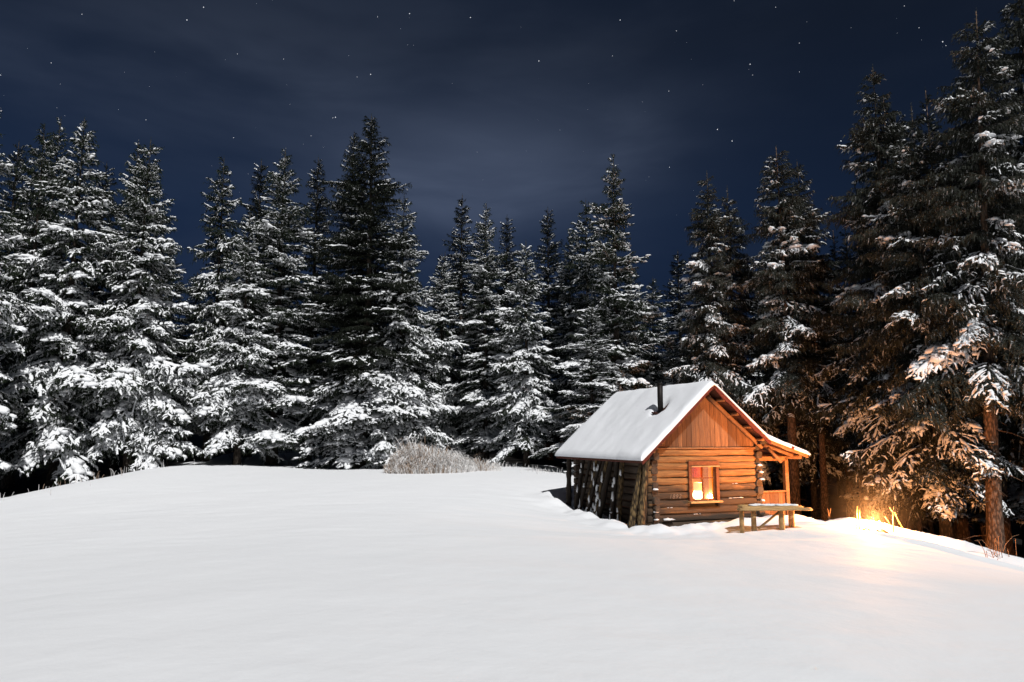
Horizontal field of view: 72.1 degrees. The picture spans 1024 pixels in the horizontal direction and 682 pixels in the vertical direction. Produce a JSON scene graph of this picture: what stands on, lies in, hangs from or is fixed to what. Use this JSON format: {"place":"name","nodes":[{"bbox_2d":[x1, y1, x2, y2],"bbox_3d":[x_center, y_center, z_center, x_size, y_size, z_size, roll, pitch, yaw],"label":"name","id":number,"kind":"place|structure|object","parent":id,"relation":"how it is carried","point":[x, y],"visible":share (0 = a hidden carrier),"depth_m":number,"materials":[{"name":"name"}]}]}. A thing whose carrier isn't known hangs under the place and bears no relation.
{"place":"outdoors","nodes":[
{"label":"outdoors","id":0,"kind":"place"},
{"bbox_2d":[0,416,1023,681],"bbox_3d":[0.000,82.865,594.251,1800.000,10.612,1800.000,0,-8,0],"label":"ground","id":1,"kind":"structure","parent":0,"point":[214,568],"depth_m":9.71,"materials":[{"name":"white snow"}]},
{"bbox_2d":[0,139,32,366],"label":"spruce tree","id":2,"kind":"object","parent":1,"relation":"on","point":[13,184],"visible":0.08,"depth_m":39.38,"materials":[{"name":"green plant"}]},
{"bbox_2d":[0,108,58,473],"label":"spruce tree","id":3,"kind":"object","parent":1,"relation":"on","point":[11,304],"visible":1,"depth_m":30.42,"materials":[{"name":"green plant"}]},
{"bbox_2d":[0,123,74,488],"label":"spruce tree","id":4,"kind":"object","parent":1,"relation":"on","point":[30,280],"visible":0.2,"depth_m":36.20,"materials":[{"name":"green plant"}]},
{"bbox_2d":[0,116,84,477],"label":"spruce tree","id":5,"kind":"object","parent":1,"relation":"on","point":[56,147],"visible":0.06,"depth_m":39.65,"materials":[{"name":"green plant"}]},
{"bbox_2d":[0,480,90,498],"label":"dry weeds","id":6,"kind":"object","parent":1,"relation":"on","point":[38,490],"visible":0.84,"depth_m":26.48,"materials":[{"name":"plant"}]},
{"bbox_2d":[0,118,135,488],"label":"spruce tree","id":7,"kind":"object","parent":1,"relation":"on","point":[48,379],"visible":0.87,"depth_m":33.50,"materials":[{"name":"white plant"}]},
{"bbox_2d":[72,164,127,461],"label":"spruce tree","id":8,"kind":"object","parent":1,"relation":"on","point":[96,290],"visible":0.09,"depth_m":41.26,"materials":[{"name":"green plant"}]},
{"bbox_2d":[98,460,166,477],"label":"dry weeds","id":9,"kind":"object","parent":1,"relation":"on","point":[136,470],"visible":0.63,"depth_m":33.09,"materials":[{"name":"plant"}]},
{"bbox_2d":[66,140,199,474],"bbox_3d":[-20.796,-1.779,38.647,7.518,19.193,6.464,3,-8,-20],"label":"spruce tree","id":10,"kind":"object","parent":1,"relation":"on","point":[118,214],"visible":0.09,"depth_m":38.53,"materials":[{"name":"green plant"}]},
{"bbox_2d":[60,139,215,473],"bbox_3d":[-18.797,-1.749,35.623,6.262,17.994,6.535,7,-10,-41],"label":"spruce tree","id":11,"kind":"object","parent":1,"relation":"on","point":[146,386],"visible":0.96,"depth_m":34.43,"materials":[{"name":"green plant"}]},
{"bbox_2d":[160,257,203,408],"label":"spruce tree","id":12,"kind":"object","parent":1,"relation":"on","point":[179,288],"visible":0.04,"depth_m":48.89,"materials":[{"name":"green plant"}]},
{"bbox_2d":[166,272,212,440],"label":"spruce tree","id":13,"kind":"object","parent":1,"relation":"on","point":[183,328],"visible":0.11,"depth_m":48.43,"materials":[{"name":"green plant"}]},
{"bbox_2d":[164,155,256,460],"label":"spruce tree","id":14,"kind":"object","parent":1,"relation":"on","point":[213,325],"visible":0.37,"depth_m":41.27,"materials":[{"name":"green plant"}]},
{"bbox_2d":[197,270,241,449],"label":"spruce tree","id":15,"kind":"object","parent":1,"relation":"on","point":[231,280],"depth_m":47.68,"materials":[{"name":"green plant"}]},
{"bbox_2d":[189,211,289,464],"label":"spruce tree","id":16,"kind":"object","parent":1,"relation":"on","point":[235,407],"visible":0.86,"depth_m":35.99,"materials":[{"name":"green plant"}]},
{"bbox_2d":[233,159,274,456],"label":"spruce tree","id":17,"kind":"object","parent":1,"relation":"on","point":[252,208],"visible":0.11,"depth_m":45.33,"materials":[{"name":"green plant"}]},
{"bbox_2d":[207,147,334,465],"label":"spruce tree","id":18,"kind":"object","parent":1,"relation":"on","point":[274,438],"visible":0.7,"depth_m":37.63,"materials":[{"name":"green plant"}]},
{"bbox_2d":[261,276,291,423],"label":"spruce tree","id":19,"kind":"object","parent":1,"relation":"on","point":[283,302],"visible":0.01,"depth_m":54.18,"materials":[{"name":"green plant"}]},
{"bbox_2d":[284,269,334,437],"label":"spruce tree","id":20,"kind":"object","parent":1,"relation":"on","point":[318,334],"visible":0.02,"depth_m":47.31,"materials":[{"name":"green plant"}]},
{"bbox_2d":[281,155,339,460],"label":"spruce tree","id":21,"kind":"object","parent":1,"relation":"on","point":[312,251],"visible":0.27,"depth_m":43.95,"materials":[{"name":"green plant"}]},
{"bbox_2d":[291,131,380,468],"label":"spruce tree","id":22,"kind":"object","parent":1,"relation":"on","point":[327,405],"visible":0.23,"depth_m":37.86,"materials":[{"name":"green plant"}]},
{"bbox_2d":[284,113,455,469],"bbox_3d":[-7.710,-2.645,37.256,8.470,19.841,7.933,-7,-11,43],"label":"spruce tree","id":23,"kind":"object","parent":1,"relation":"on","point":[346,425],"visible":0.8,"depth_m":36.07,"materials":[{"name":"green plant"}]},
{"bbox_2d":[355,194,468,468],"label":"spruce tree","id":24,"kind":"object","parent":1,"relation":"on","point":[415,396],"visible":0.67,"depth_m":36.36,"materials":[{"name":"green plant"}]},
{"bbox_2d":[395,258,431,387],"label":"spruce tree","id":25,"kind":"object","parent":1,"relation":"on","point":[422,289],"visible":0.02,"depth_m":51.79,"materials":[{"name":"green plant"}]},
{"bbox_2d":[383,435,476,473],"bbox_3d":[-3.515,4.763,30.231,4.351,1.874,2.930,0,-8,0],"label":"dry grass mound","id":26,"kind":"object","parent":1,"relation":"on","point":[418,459],"visible":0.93,"depth_m":29.43,"materials":[{"name":"plant"}]},
{"bbox_2d":[419,411,444,452],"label":"young spruce","id":27,"kind":"object","parent":1,"relation":"on","point":[431,422],"visible":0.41,"depth_m":37.16,"materials":[{"name":"green plant"}]},
{"bbox_2d":[422,252,462,388],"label":"spruce tree","id":28,"kind":"object","parent":1,"relation":"on","point":[450,292],"visible":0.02,"depth_m":52.42,"materials":[{"name":"green plant"}]},
{"bbox_2d":[416,255,477,458],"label":"spruce tree","id":29,"kind":"object","parent":1,"relation":"on","point":[448,430],"visible":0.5,"depth_m":42.96,"materials":[{"name":"green plant"}]},
{"bbox_2d":[436,195,507,455],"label":"spruce tree","id":30,"kind":"object","parent":1,"relation":"on","point":[459,281],"visible":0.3,"depth_m":46.84,"materials":[{"name":"green plant"}]},
{"bbox_2d":[438,202,516,461],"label":"spruce tree","id":31,"kind":"object","parent":1,"relation":"on","point":[484,387],"visible":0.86,"depth_m":40.30,"materials":[{"name":"green plant"}]},
{"bbox_2d":[455,252,511,454],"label":"spruce tree","id":32,"kind":"object","parent":1,"relation":"on","point":[470,349],"visible":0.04,"depth_m":47.36,"materials":[{"name":"green plant"}]},
{"bbox_2d":[470,455,502,470],"bbox_3d":[-1.263,5.356,31.006,1.788,0.799,1.455,0,-8,0],"label":"dry grass mound","id":33,"kind":"object","parent":1,"relation":"on","point":[481,466],"visible":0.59,"depth_m":30.81,"materials":[{"name":"plant"}]},
{"bbox_2d":[487,218,528,454],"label":"spruce tree","id":34,"kind":"object","parent":1,"relation":"on","point":[511,276],"visible":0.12,"depth_m":47.98,"materials":[{"name":"green plant"}]},
{"bbox_2d":[479,258,540,452],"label":"spruce tree","id":35,"kind":"object","parent":1,"relation":"on","point":[502,292],"visible":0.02,"depth_m":48.16,"materials":[{"name":"green plant"}]},
{"bbox_2d":[474,241,565,466],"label":"spruce tree","id":36,"kind":"object","parent":1,"relation":"on","point":[525,400],"visible":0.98,"depth_m":36.03,"materials":[{"name":"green plant"}]},
{"bbox_2d":[506,209,568,459],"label":"spruce tree","id":37,"kind":"object","parent":1,"relation":"on","point":[547,278],"visible":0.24,"depth_m":44.69,"materials":[{"name":"green plant"}]},
{"bbox_2d":[523,465,565,473],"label":"dry weeds","id":38,"kind":"object","parent":1,"relation":"on","point":[544,471],"visible":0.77,"depth_m":31.22,"materials":[{"name":"plant"}]},
{"bbox_2d":[540,274,575,396],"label":"spruce tree","id":39,"kind":"object","parent":1,"relation":"on","point":[565,305],"visible":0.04,"depth_m":53.15,"materials":[{"name":"green plant"}]},
{"bbox_2d":[540,232,585,461],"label":"spruce tree","id":40,"kind":"object","parent":1,"relation":"on","point":[565,277],"visible":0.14,"depth_m":42.59,"materials":[{"name":"green plant"}]},
{"bbox_2d":[566,459,571,505],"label":"wooden pole","id":41,"kind":"object","parent":1,"relation":"on","point":[568,487],"visible":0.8,"depth_m":23.59,"materials":[{"name":"brown wood"}]},
{"bbox_2d":[527,302,619,473],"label":"spruce tree","id":42,"kind":"object","parent":1,"relation":"on","point":[582,415],"visible":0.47,"depth_m":32.52,"materials":[{"name":"green plant"}]},
{"bbox_2d":[573,460,584,509],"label":"wooden pole","id":43,"kind":"object","parent":1,"relation":"on","point":[578,489],"visible":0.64,"depth_m":23.07,"materials":[{"name":"brown wood"}]},
{"bbox_2d":[577,460,591,509],"bbox_3d":[2.367,4.497,22.610,0.646,2.327,0.154,-1,-8,9],"label":"wooden pole","id":44,"kind":"object","parent":1,"relation":"on","point":[584,486],"visible":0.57,"depth_m":22.56,"materials":[{"name":"brown wood"}]},
{"bbox_2d":[546,200,625,443],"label":"spruce tree","id":45,"kind":"object","parent":1,"relation":"on","point":[584,281],"visible":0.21,"depth_m":40.34,"materials":[{"name":"green plant"}]},
{"bbox_2d":[585,461,598,511],"bbox_3d":[2.551,4.471,22.317,0.673,2.351,0.195,-4,-9,28],"label":"wooden pole","id":46,"kind":"object","parent":1,"relation":"on","point":[595,464],"visible":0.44,"depth_m":22.27,"materials":[{"name":"brown wood"}]},
{"bbox_2d":[585,461,601,511],"bbox_3d":[2.591,4.366,22.014,0.694,2.226,0.160,-3,-8,19],"label":"wooden pole","id":47,"kind":"object","parent":1,"relation":"on","point":[590,497],"visible":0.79,"depth_m":21.96,"materials":[{"name":"brown wood"}]},
{"bbox_2d":[590,461,604,512],"bbox_3d":[2.722,4.384,21.850,0.674,2.311,0.156,-4,-9,25],"label":"wooden pole","id":48,"kind":"object","parent":1,"relation":"on","point":[598,484],"visible":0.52,"depth_m":21.81,"materials":[{"name":"brown wood"}]},
{"bbox_2d":[592,461,607,513],"bbox_3d":[2.758,4.355,21.601,0.711,2.323,0.170,-3,-8,20],"label":"wooden pole","id":49,"kind":"object","parent":1,"relation":"on","point":[598,497],"visible":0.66,"depth_m":21.55,"materials":[{"name":"brown wood"}]},
{"bbox_2d":[595,461,612,518],"bbox_3d":[2.858,4.347,21.458,0.734,2.354,0.191,-3,-8,19],"label":"wooden pole","id":50,"kind":"object","parent":1,"relation":"on","point":[600,508],"visible":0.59,"depth_m":21.38,"materials":[{"name":"brown wood"}]},
{"bbox_2d":[550,153,662,411],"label":"spruce tree","id":51,"kind":"object","parent":1,"relation":"on","point":[615,300],"visible":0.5,"depth_m":35.99,"materials":[{"name":"green plant"}]},
{"bbox_2d":[598,284,626,343],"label":"spruce tree","id":52,"kind":"object","parent":1,"relation":"on","point":[610,307],"visible":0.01,"depth_m":54.48,"materials":[{"name":"green plant"}]},
{"bbox_2d":[609,462,618,518],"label":"wooden pole","id":53,"kind":"object","parent":1,"relation":"on","point":[613,495],"visible":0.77,"depth_m":20.96,"materials":[{"name":"brown wood"}]},
{"bbox_2d":[616,462,624,521],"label":"wooden pole","id":54,"kind":"object","parent":1,"relation":"on","point":[620,494],"visible":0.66,"depth_m":20.77,"materials":[{"name":"brown wood"}]},
{"bbox_2d":[604,263,664,393],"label":"spruce tree","id":55,"kind":"object","parent":1,"relation":"on","point":[639,298],"visible":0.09,"depth_m":46.85,"materials":[{"name":"green plant"}]},
{"bbox_2d":[628,463,642,527],"bbox_3d":[3.412,4.249,19.394,0.624,2.030,0.198,4,-9,-26],"label":"wooden pole","id":56,"kind":"object","parent":1,"relation":"on","point":[633,508],"visible":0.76,"depth_m":19.33,"materials":[{"name":"brown wood"}]},
{"bbox_2d":[637,458,649,525],"bbox_3d":[3.594,4.191,19.264,0.506,2.075,0.229,5,-9,-34],"label":"wooden pole","id":57,"kind":"object","parent":1,"relation":"on","point":[642,502],"visible":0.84,"depth_m":19.20,"materials":[{"name":"brown wood"}]},
{"bbox_2d":[645,497,646,524],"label":"wooden pole","id":58,"kind":"object","parent":1,"relation":"on","point":[646,511],"visible":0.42,"depth_m":19.27,"materials":[{"name":"brown wood"}]},
{"bbox_2d":[624,276,681,389],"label":"spruce tree","id":59,"kind":"object","parent":1,"relation":"on","point":[648,336],"visible":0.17,"depth_m":38.20,"materials":[{"name":"green plant"}]},
{"bbox_2d":[654,335,684,386],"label":"spruce tree","id":60,"kind":"object","parent":1,"relation":"on","point":[671,364],"visible":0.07,"depth_m":34.08,"materials":[{"name":"green plant"}]},
{"bbox_2d":[555,380,809,526],"bbox_3d":[5.256,3.643,22.849,5.974,4.333,5.600,3,-8,-21],"label":"log cabin","id":61,"kind":"object","parent":1,"relation":"on","point":[716,441],"visible":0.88,"depth_m":20.83,"materials":[{"name":"brown wood"}]},
{"bbox_2d":[686,461,722,503],"bbox_3d":[5.528,4.095,20.499,1.124,1.188,0.453,3,-8,-21],"label":"window","id":62,"kind":"structure","parent":61,"relation":"in","point":[694,469],"depth_m":20.50,"materials":[{"name":"brown wood"}]},
{"bbox_2d":[658,253,707,384],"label":"spruce tree","id":63,"kind":"object","parent":1,"relation":"on","point":[681,307],"visible":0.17,"depth_m":43.27,"materials":[{"name":"green plant"}]},
{"bbox_2d":[663,173,766,406],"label":"spruce tree","id":64,"kind":"object","parent":1,"relation":"on","point":[729,380],"visible":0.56,"depth_m":31.75,"materials":[{"name":"green plant"}]},
{"bbox_2d":[687,185,786,488],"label":"spruce tree","id":65,"kind":"object","parent":1,"relation":"on","point":[742,337],"visible":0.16,"depth_m":32.91,"materials":[{"name":"green plant"}]},
{"bbox_2d":[759,237,787,488],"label":"spruce tree","id":66,"kind":"object","parent":1,"relation":"on","point":[771,369],"visible":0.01,"depth_m":32.53,"materials":[{"name":"green plant"}]},
{"bbox_2d":[737,503,812,532],"bbox_3d":[6.589,4.559,17.895,1.838,0.820,0.784,0,-8,-2],"label":"wooden table","id":67,"kind":"object","parent":1,"relation":"on","point":[780,509],"visible":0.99,"depth_m":17.82,"materials":[{"name":"brown wood"}]},
{"bbox_2d":[744,268,809,489],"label":"spruce tree","id":68,"kind":"object","parent":1,"relation":"on","point":[771,468],"visible":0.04,"depth_m":35.76,"materials":[{"name":"green plant"}]},
{"bbox_2d":[731,145,857,514],"bbox_3d":[12.055,-0.346,30.007,6.370,17.115,5.794,8,-11,-44],"label":"spruce tree","id":69,"kind":"object","parent":1,"relation":"on","point":[786,374],"visible":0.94,"depth_m":29.73,"materials":[{"name":"green plant"}]},
{"bbox_2d":[785,246,815,507],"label":"spruce tree","id":70,"kind":"object","parent":1,"relation":"on","point":[803,494],"visible":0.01,"depth_m":35.15,"materials":[{"name":"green plant"}]},
{"bbox_2d":[758,159,856,519],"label":"spruce tree","id":71,"kind":"object","parent":1,"relation":"on","point":[810,464],"visible":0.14,"depth_m":30.94,"materials":[{"name":"green plant"}]},
{"bbox_2d":[769,234,855,520],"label":"spruce tree","id":72,"kind":"object","parent":1,"relation":"on","point":[824,484],"visible":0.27,"depth_m":29.46,"materials":[{"name":"green plant"}]},
{"bbox_2d":[818,229,855,517],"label":"spruce tree","id":73,"kind":"object","parent":1,"relation":"on","point":[850,509],"visible":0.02,"depth_m":32.38,"materials":[{"name":"green plant"}]},
{"bbox_2d":[822,281,855,496],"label":"spruce tree","id":74,"kind":"object","parent":1,"relation":"on","point":[841,488],"depth_m":39.68,"materials":[{"name":"green plant"}]},
{"bbox_2d":[805,229,877,519],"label":"spruce tree","id":75,"kind":"object","parent":1,"relation":"on","point":[863,508],"visible":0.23,"depth_m":28.74,"materials":[{"name":"green plant"}]},
{"bbox_2d":[858,510,859,529],"bbox_3d":[9.064,4.859,18.395,0.105,0.887,0.065,0,-8,0],"label":"wooden stick","id":76,"kind":"object","parent":1,"relation":"on","point":[858,519],"visible":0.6,"depth_m":18.40,"materials":[{"name":"yellow wood"}]},
{"bbox_2d":[852,246,891,523],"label":"spruce tree","id":77,"kind":"object","parent":1,"relation":"on","point":[881,520],"depth_m":31.18,"materials":[{"name":"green plant"}]},
{"bbox_2d":[861,521,890,533],"bbox_3d":[9.441,4.874,18.358,0.781,0.356,0.767,0,-8,0],"label":"campfire","id":78,"kind":"object","parent":1,"relation":"on","point":[871,526],"visible":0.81,"depth_m":18.27,"materials":[{"name":"yellow wood"}]},
{"bbox_2d":[889,506,893,531],"bbox_3d":[9.820,4.806,18.134,0.137,1.102,0.056,0,-8,0],"label":"wooden stick","id":79,"kind":"object","parent":1,"relation":"on","point":[892,516],"visible":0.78,"depth_m":18.16,"materials":[{"name":"wood"}]},
{"bbox_2d":[845,93,939,531],"bbox_3d":[15.344,-0.893,28.171,4.865,18.946,3.627,-4,-9,29],"label":"spruce tree","id":80,"kind":"object","parent":1,"relation":"on","point":[919,528],"visible":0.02,"depth_m":28.69,"materials":[{"name":"green plant"}]},
{"bbox_2d":[826,162,968,527],"bbox_3d":[16.756,0.359,31.654,7.408,17.537,6.901,7,-11,-42],"label":"spruce tree","id":81,"kind":"object","parent":1,"relation":"on","point":[896,522],"visible":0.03,"depth_m":30.61,"materials":[{"name":"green plant"}]},
{"bbox_2d":[813,64,999,530],"bbox_3d":[14.793,-1.513,27.292,6.512,19.835,5.619,1,-8,-8],"label":"spruce tree","id":82,"kind":"object","parent":1,"relation":"on","point":[875,368],"visible":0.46,"depth_m":27.20,"materials":[{"name":"green plant"}]},
{"bbox_2d":[813,102,1023,541],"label":"spruce tree","id":83,"kind":"object","parent":1,"relation":"on","point":[950,487],"visible":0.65,"depth_m":24.24,"materials":[{"name":"green plant"}]},
{"bbox_2d":[878,114,983,534],"bbox_3d":[16.785,-0.634,29.998,5.091,19.418,4.766,-6,-10,39],"label":"spruce tree","id":84,"kind":"object","parent":1,"relation":"on","point":[928,524],"depth_m":28.66,"materials":[{"name":"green plant"}]},
{"bbox_2d":[846,7,1023,553],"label":"spruce tree","id":85,"kind":"object","parent":1,"relation":"on","point":[965,193],"visible":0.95,"depth_m":23.04,"materials":[{"name":"green plant"}]},
{"bbox_2d":[933,516,939,533],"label":"spruce tree","id":86,"kind":"object","parent":1,"relation":"on","point":[935,526],"depth_m":32.88,"materials":[{"name":"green plant"}]},
{"bbox_2d":[915,88,971,542],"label":"spruce tree","id":87,"kind":"object","parent":1,"relation":"on","point":[962,529],"visible":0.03,"depth_m":31.62,"materials":[{"name":"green plant"}]},
{"bbox_2d":[941,134,985,540],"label":"spruce tree","id":88,"kind":"object","parent":1,"relation":"on","point":[978,530],"depth_m":31.98,"materials":[{"name":"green plant"}]},
{"bbox_2d":[924,210,1010,538],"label":"spruce tree","id":89,"kind":"object","parent":1,"relation":"on","point":[954,526],"depth_m":31.63,"materials":[{"name":"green plant"}]},
{"bbox_2d":[948,119,1023,555],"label":"spruce tree","id":90,"kind":"object","parent":1,"relation":"on","point":[1008,536],"depth_m":27.57,"materials":[{"name":"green plant"}]},
{"bbox_2d":[957,0,1023,481],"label":"spruce tree","id":91,"kind":"object","parent":1,"relation":"on","point":[1011,447],"visible":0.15,"depth_m":27.44,"materials":[{"name":"green plant"}]},
{"bbox_2d":[965,122,1021,539],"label":"spruce tree","id":92,"kind":"object","parent":1,"relation":"on","point":[1017,458],"depth_m":33.12,"materials":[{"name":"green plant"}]},
{"bbox_2d":[967,178,1023,551],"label":"spruce tree","id":93,"kind":"object","parent":1,"relation":"on","point":[1016,491],"visible":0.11,"depth_m":28.69,"materials":[{"name":"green plant"}]},
{"bbox_2d":[974,535,1016,559],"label":"dry weeds","id":94,"kind":"object","parent":1,"relation":"on","point":[995,552],"visible":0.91,"depth_m":16.44,"materials":[{"name":"brown plant"}]},
{"bbox_2d":[0,0,1023,404],"label":"sky","id":95,"kind":"structure","parent":0,"point":[535,109],"materials":[{"name":"blue"}]},
{"bbox_3d":[5.507,5.058,20.856,1.500,0.470,0.550,3,-8,-21],"label":"table","id":96,"kind":"object","parent":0,"visible":0},
{"bbox_2d":[693,482,701,498],"bbox_3d":[5.437,4.462,20.595,0.305,0.640,0.310,3,-8,-21],"label":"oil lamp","id":97,"kind":"object","parent":96,"relation":"on","point":[697,488],"visible":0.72,"depth_m":20.51,"materials":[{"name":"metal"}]}
]}

